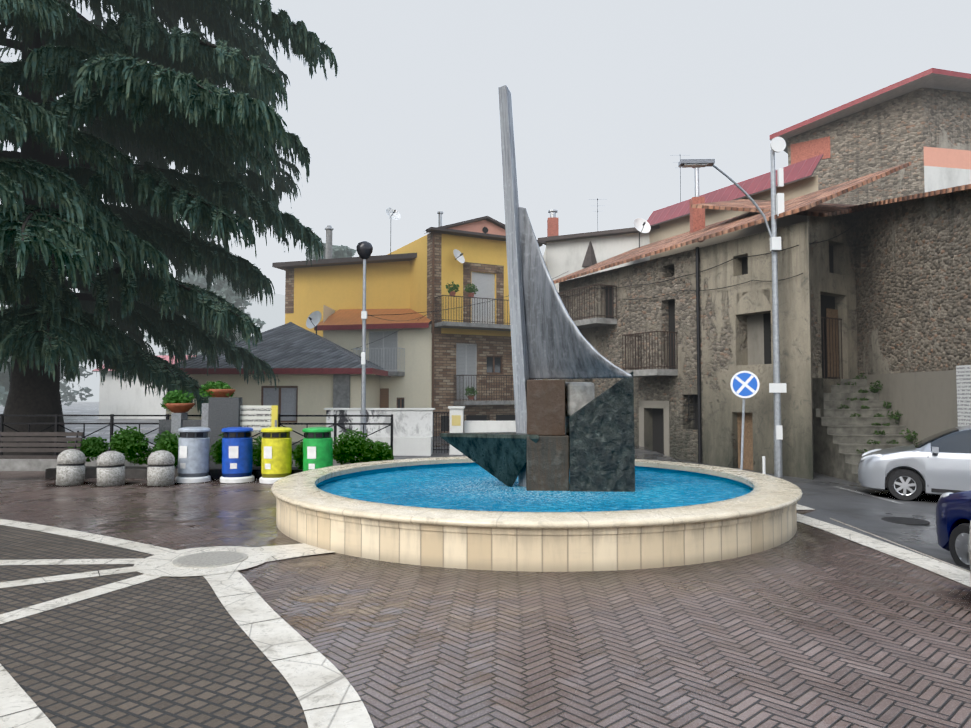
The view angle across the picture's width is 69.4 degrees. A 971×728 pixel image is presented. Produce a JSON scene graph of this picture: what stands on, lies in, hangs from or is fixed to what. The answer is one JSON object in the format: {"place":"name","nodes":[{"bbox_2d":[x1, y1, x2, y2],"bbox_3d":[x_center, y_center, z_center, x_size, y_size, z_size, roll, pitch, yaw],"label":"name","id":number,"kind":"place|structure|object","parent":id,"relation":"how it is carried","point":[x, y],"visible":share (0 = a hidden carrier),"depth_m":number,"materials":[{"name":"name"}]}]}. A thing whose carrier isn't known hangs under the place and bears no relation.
{"place":"outdoors","nodes":[
{"label":"outdoors","id":0,"kind":"place"},
{"bbox_2d":[0,0,339,454],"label":"cedar tree","id":1,"kind":"object","parent":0,"point":[158,120],"depth_m":17.32,"materials":[{"name":"green plant"}]},
{"bbox_2d":[166,322,390,441],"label":"house","id":2,"kind":"structure","parent":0,"point":[316,374],"depth_m":24.23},
{"bbox_2d":[60,293,536,401],"bbox_3d":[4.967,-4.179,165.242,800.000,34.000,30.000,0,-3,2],"label":"distant haze hill","id":3,"kind":"structure","parent":0,"point":[271,316],"depth_m":175.26,"materials":[{"name":"white"}]},
{"bbox_2d":[306,311,320,334],"bbox_3d":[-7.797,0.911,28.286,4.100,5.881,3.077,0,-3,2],"label":"satellite dish","id":4,"kind":"structure","parent":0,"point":[313,319],"depth_m":27.27,"materials":[{"name":"metal"}]},
{"bbox_2d":[272,207,416,336],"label":"yellow building","id":5,"kind":"structure","parent":0,"point":[335,284],"depth_m":30.15,"materials":[{"name":"yellow paint"}]},
{"bbox_2d":[314,305,431,407],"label":"house","id":6,"kind":"structure","parent":0,"point":[403,356],"depth_m":27.45,"materials":[{"name":"beige paint"}]},
{"bbox_2d":[0,402,969,571],"bbox_3d":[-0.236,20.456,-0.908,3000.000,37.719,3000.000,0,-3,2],"label":"ground","id":7,"kind":"structure","parent":0,"point":[824,498],"depth_m":13.06,"materials":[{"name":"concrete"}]},
{"bbox_2d":[92,355,191,418],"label":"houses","id":8,"kind":"structure","parent":7,"relation":"on","point":[115,398],"depth_m":46.69,"materials":[{"name":"white paint"}]},
{"bbox_2d":[0,242,355,406],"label":"background trees","id":9,"kind":"object","parent":7,"relation":"on","point":[223,289],"visible":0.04,"depth_m":52.74,"materials":[{"name":"grey plant"}]},
{"bbox_2d":[0,414,392,470],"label":"terrace railing","id":10,"kind":"object","parent":7,"relation":"on","point":[25,464],"visible":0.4,"depth_m":14.83,"materials":[{"name":"black metal"}]},
{"bbox_2d":[356,241,372,455],"bbox_3d":[-2.968,-0.327,17.110,0.420,5.380,0.409,0,-3,2],"label":"lamp post","id":11,"kind":"object","parent":7,"relation":"on","point":[364,249],"visible":0.88,"depth_m":17.06,"materials":[{"name":"metal"}]},
{"bbox_2d":[0,522,836,716],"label":"inlay slab joints","id":12,"kind":"object","parent":7,"relation":"on","point":[243,624],"visible":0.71,"depth_m":4.89,"materials":[{"name":"grey"}]},
{"bbox_2d":[324,406,515,455],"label":"white wall","id":13,"kind":"structure","parent":7,"relation":"on","point":[413,431],"depth_m":19.01,"materials":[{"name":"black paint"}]},
{"bbox_2d":[387,211,544,436],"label":"clad house balconies","id":14,"kind":"structure","parent":7,"relation":"on","point":[471,345],"depth_m":27.93,"materials":[{"name":"yellow paint"}]},
{"bbox_2d":[67,282,917,468],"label":"shrubs","id":15,"kind":"object","parent":7,"relation":"on","point":[349,449],"visible":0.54,"depth_m":13.88,"materials":[{"name":"green plant"}]},
{"bbox_2d":[271,456,801,571],"bbox_3d":[0.626,1.813,9.793,6.936,0.465,6.936,0,-3,2],"label":"fountain basin","id":16,"kind":"object","parent":7,"relation":"on","point":[761,516],"visible":0.79,"depth_m":6.75,"materials":[{"name":"stone"}]},
{"bbox_2d":[316,466,752,511],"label":"fountain water","id":17,"kind":"structure","parent":16,"relation":"in","point":[476,488],"depth_m":9.22,"materials":[{"name":"blue liquid"}]},
{"bbox_2d":[526,380,568,490],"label":"sculpture blocks","id":18,"kind":"structure","parent":17,"relation":"in","point":[547,461],"depth_m":9.42,"materials":[{"name":"brown stone"}]},
{"bbox_2d":[440,432,538,486],"bbox_3d":[0.042,1.359,9.831,1.370,0.775,0.880,0,-3,2],"label":"sculpture bow","id":19,"kind":"object","parent":18,"relation":"attached to","point":[501,456],"visible":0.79,"depth_m":9.70,"materials":[{"name":"stone"}]},
{"bbox_2d":[498,85,530,486],"bbox_3d":[0.461,-1.133,9.928,0.562,5.764,0.196,0,-3,2],"label":"sculpture mast","id":20,"kind":"object","parent":18,"relation":"attached to","point":[517,315],"visible":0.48,"depth_m":9.93,"materials":[{"name":"grey metal"}]},
{"bbox_2d":[518,207,632,378],"bbox_3d":[1.151,-1.038,9.432,1.453,2.470,1.085,0,-3,2],"label":"sail sculpture","id":21,"kind":"object","parent":18,"relation":"on","point":[559,346],"visible":0.94,"depth_m":9.72,"materials":[{"name":"grey metal"}]},
{"bbox_2d":[569,371,634,491],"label":"sculpture relief slab","id":22,"kind":"structure","parent":17,"relation":"in","point":[601,445],"depth_m":9.34,"materials":[{"name":"grey stone"}]},
{"bbox_2d":[351,225,854,463],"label":"overhead cables","id":23,"kind":"object","parent":7,"relation":"on","point":[697,290],"visible":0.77,"depth_m":19.73,"materials":[{"name":"black metal"}]},
{"bbox_2d":[538,155,680,379],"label":"white house","id":24,"kind":"structure","parent":7,"relation":"on","point":[571,253],"depth_m":29.14,"materials":[{"name":"paint"}]},
{"bbox_2d":[678,137,786,476],"bbox_3d":[6.012,-1.412,16.939,2.630,8.271,0.386,0,-3,-5],"label":"tall street light","id":25,"kind":"object","parent":7,"relation":"on","point":[777,388],"visible":1,"depth_m":17.06,"materials":[{"name":"metal"}]},
{"bbox_2d":[740,398,744,469],"bbox_3d":[6.342,1.437,17.255,0.188,2.546,0.063,0,-3,2],"label":"road sign post","id":26,"kind":"object","parent":7,"relation":"on","point":[742,433],"visible":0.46,"depth_m":17.22,"materials":[{"name":"metal"}]},
{"bbox_2d":[730,371,759,397],"bbox_3d":[6.380,0.503,17.238,0.678,0.678,0.023,-5,-4,14],"label":"no-stopping sign","id":27,"kind":"object","parent":26,"relation":"attached to","point":[744,384],"visible":1,"depth_m":17.23,"materials":[{"name":"blue metal"}]},
{"bbox_2d":[553,162,970,482],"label":"old row houses","id":28,"kind":"structure","parent":7,"relation":"on","point":[880,291],"depth_m":18.77,"materials":[{"name":"stone"}]},
{"bbox_2d":[647,154,823,259],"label":"building","id":29,"kind":"structure","parent":28,"relation":"on","point":[685,217],"depth_m":23.94,"materials":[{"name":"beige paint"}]},
{"bbox_2d":[762,456,770,475],"bbox_3d":[6.564,2.432,16.525,0.249,0.508,0.249,0,-3,2],"label":"post","id":30,"kind":"object","parent":7,"relation":"on","point":[763,465],"visible":0.44,"depth_m":16.50,"materials":[{"name":"white"}]},
{"bbox_2d":[833,486,900,503],"bbox_3d":[7.660,2.626,14.142,0.105,0.004,2.403,0,-3,-1],"label":"road edge line","id":31,"kind":"object","parent":7,"relation":"on","point":[868,494],"visible":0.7,"depth_m":13.96,"materials":[{"name":"paint"}]},
{"bbox_2d":[796,504,970,586],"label":"kerb band","id":32,"kind":"object","parent":7,"relation":"on","point":[952,572],"visible":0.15,"depth_m":7.23,"materials":[{"name":"white stone"}]},
{"bbox_2d":[953,592,970,603],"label":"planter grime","id":33,"kind":"object","parent":32,"relation":"on","point":[967,598],"visible":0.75,"depth_m":5.52,"materials":[{"name":"black"}]},
{"bbox_2d":[968,520,970,574],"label":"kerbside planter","id":34,"kind":"object","parent":33,"relation":"on","point":[969,547],"visible":1,"depth_m":5.49,"materials":[{"name":"concrete"}]},
{"bbox_2d":[875,491,939,501],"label":"car shadow","id":35,"kind":"object","parent":7,"relation":"on","point":[930,498],"visible":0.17,"depth_m":13.86,"materials":[{"name":"black"}]},
{"bbox_2d":[858,425,970,500],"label":"silver hatchback car","id":36,"kind":"object","parent":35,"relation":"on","point":[939,464],"visible":0.98,"depth_m":13.30,"materials":[{"name":"grey paint"}]},
{"bbox_2d":[881,517,942,560],"bbox_3d":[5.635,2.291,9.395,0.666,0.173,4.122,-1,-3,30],"label":"manhole cover","id":37,"kind":"object","parent":7,"relation":"on","point":[906,521],"visible":0.5,"depth_m":10.80,"materials":[{"name":"metal"}]},
{"bbox_2d":[936,491,970,568],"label":"blue car","id":38,"kind":"object","parent":7,"relation":"on","point":[953,514],"visible":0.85,"depth_m":7.79,"materials":[{"name":"blue paint"}]},
{"bbox_2d":[0,471,970,727],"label":"plaza paving","id":39,"kind":"structure","parent":0,"point":[806,626],"depth_m":4.86,"materials":[{"name":"brown brick"}]},
{"bbox_2d":[0,431,82,464],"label":"park bench","id":40,"kind":"object","parent":39,"relation":"on","point":[77,438],"visible":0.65,"depth_m":13.39,"materials":[{"name":"brown wood"}]},
{"bbox_2d":[56,449,85,485],"bbox_3d":[-7.465,1.851,12.628,0.488,0.629,0.444,-2,-5,39],"label":"bollard","id":41,"kind":"object","parent":39,"relation":"on","point":[70,470],"visible":0.98,"depth_m":12.45,"materials":[{"name":"stone"}]},
{"bbox_2d":[90,483,130,486],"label":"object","id":42,"kind":"object","parent":39,"relation":"on","point":[109,486],"visible":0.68,"depth_m":12.42,"materials":[{"name":"black"}]},
{"bbox_2d":[97,451,124,485],"bbox_3d":[-6.695,1.858,12.533,0.450,0.607,0.480,0,-1,-19],"label":"bollard","id":43,"kind":"object","parent":42,"relation":"on","point":[110,468],"visible":1,"depth_m":12.35,"materials":[{"name":"stone"}]},
{"bbox_2d":[0,525,307,727],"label":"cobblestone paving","id":44,"kind":"structure","parent":39,"relation":"on","point":[173,652],"depth_m":4.38,"materials":[{"name":"grey stone"}]},
{"bbox_2d":[0,519,373,727],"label":"stone bands","id":45,"kind":"object","parent":44,"relation":"on","point":[316,679],"visible":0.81,"depth_m":4.71,"materials":[{"name":"white stone"}]},
{"bbox_2d":[137,483,180,486],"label":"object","id":46,"kind":"object","parent":39,"relation":"on","point":[144,485],"visible":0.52,"depth_m":12.42,"materials":[{"name":"black"}]},
{"bbox_2d":[147,450,174,485],"bbox_3d":[-5.819,1.855,12.573,0.445,0.615,0.452,1,-3,-21],"label":"bollard","id":47,"kind":"object","parent":46,"relation":"on","point":[160,468],"visible":0.98,"depth_m":12.40,"materials":[{"name":"stone"}]},
{"bbox_2d":[45,466,302,478],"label":"planter kerb","id":48,"kind":"structure","parent":39,"relation":"on","point":[140,472],"depth_m":13.50,"materials":[{"name":"grey stone"}]},
{"bbox_2d":[175,427,210,482],"bbox_3d":[-5.440,1.682,13.076,0.610,1.005,0.610,-1,-3,26],"label":"gray trash bin","id":49,"kind":"object","parent":39,"relation":"on","point":[193,452],"visible":0.98,"depth_m":12.85,"materials":[{"name":"plastic"}]},
{"bbox_2d":[133,546,270,576],"bbox_3d":[-2.720,1.899,6.790,1.240,0.001,1.240,0,-3,2],"label":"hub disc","id":50,"kind":"object","parent":39,"relation":"on","point":[161,564],"visible":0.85,"depth_m":6.65,"materials":[{"name":"white stone"}]},
{"bbox_2d":[172,551,247,567],"bbox_3d":[-2.669,1.898,6.809,0.680,0.012,0.680,0,-3,2],"label":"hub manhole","id":51,"kind":"object","parent":50,"relation":"on","point":[175,563],"visible":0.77,"depth_m":6.62,"materials":[{"name":"metal"}]},
{"bbox_2d":[177,551,242,565],"bbox_3d":[-2.669,1.896,6.809,0.600,0.016,0.600,0,-3,2],"label":"manhole cover","id":52,"kind":"object","parent":51,"relation":"attached to","point":[211,558],"visible":0.79,"depth_m":6.80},
{"bbox_2d":[159,389,277,467],"bbox_3d":[-5.477,1.385,14.486,2.455,1.730,0.641,0,-3,2],"label":"war memorial stele","id":53,"kind":"object","parent":39,"relation":"on","point":[221,410],"visible":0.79,"depth_m":14.33,"materials":[{"name":"stone"}]},
{"bbox_2d":[0,0,970,306],"label":"sky","id":54,"kind":"structure","parent":0,"point":[604,92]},
{"bbox_2d":[565,382,594,435],"bbox_3d":[1.433,0.884,10.011,0.767,1.240,0.684,0,-3,2],"label":"rock sculpture","id":55,"kind":"object","parent":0,"point":[579,395],"visible":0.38,"depth_m":9.74,"materials":[{"name":"grey stone"}]},
{"bbox_2d":[769,68,970,204],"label":"tall stone house","id":56,"kind":"structure","parent":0,"point":[921,122],"depth_m":24.06,"materials":[{"name":"brown stone"}]},
{"label":"bin grime","id":57,"kind":"object","parent":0,"visible":0},
{"bbox_2d":[220,427,253,482],"bbox_3d":[-4.629,1.682,13.075,0.610,1.005,0.610,-1,-3,1],"label":"blue recycling bin","id":58,"kind":"object","parent":57,"relation":"on","point":[237,453],"visible":0.94,"depth_m":12.85,"materials":[{"name":"plastic"}]},
{"label":"bin grime","id":59,"kind":"object","parent":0,"visible":0},
{"bbox_2d":[302,427,332,470],"bbox_3d":[-3.110,1.679,13.009,0.610,1.005,0.610,-1,-2,18],"label":"green trash bin","id":60,"kind":"object","parent":59,"relation":"on","point":[317,447],"visible":0.71,"depth_m":12.79,"materials":[{"name":"plastic"}]},
{"label":"bin grime","id":61,"kind":"object","parent":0,"visible":0},
{"bbox_2d":[259,427,292,483],"bbox_3d":[-3.870,1.679,12.992,0.610,1.005,0.610,-2,-3,25],"label":"yellow trash bin","id":62,"kind":"object","parent":61,"relation":"on","point":[276,455],"visible":0.9,"depth_m":12.77,"materials":[{"name":"plastic"}]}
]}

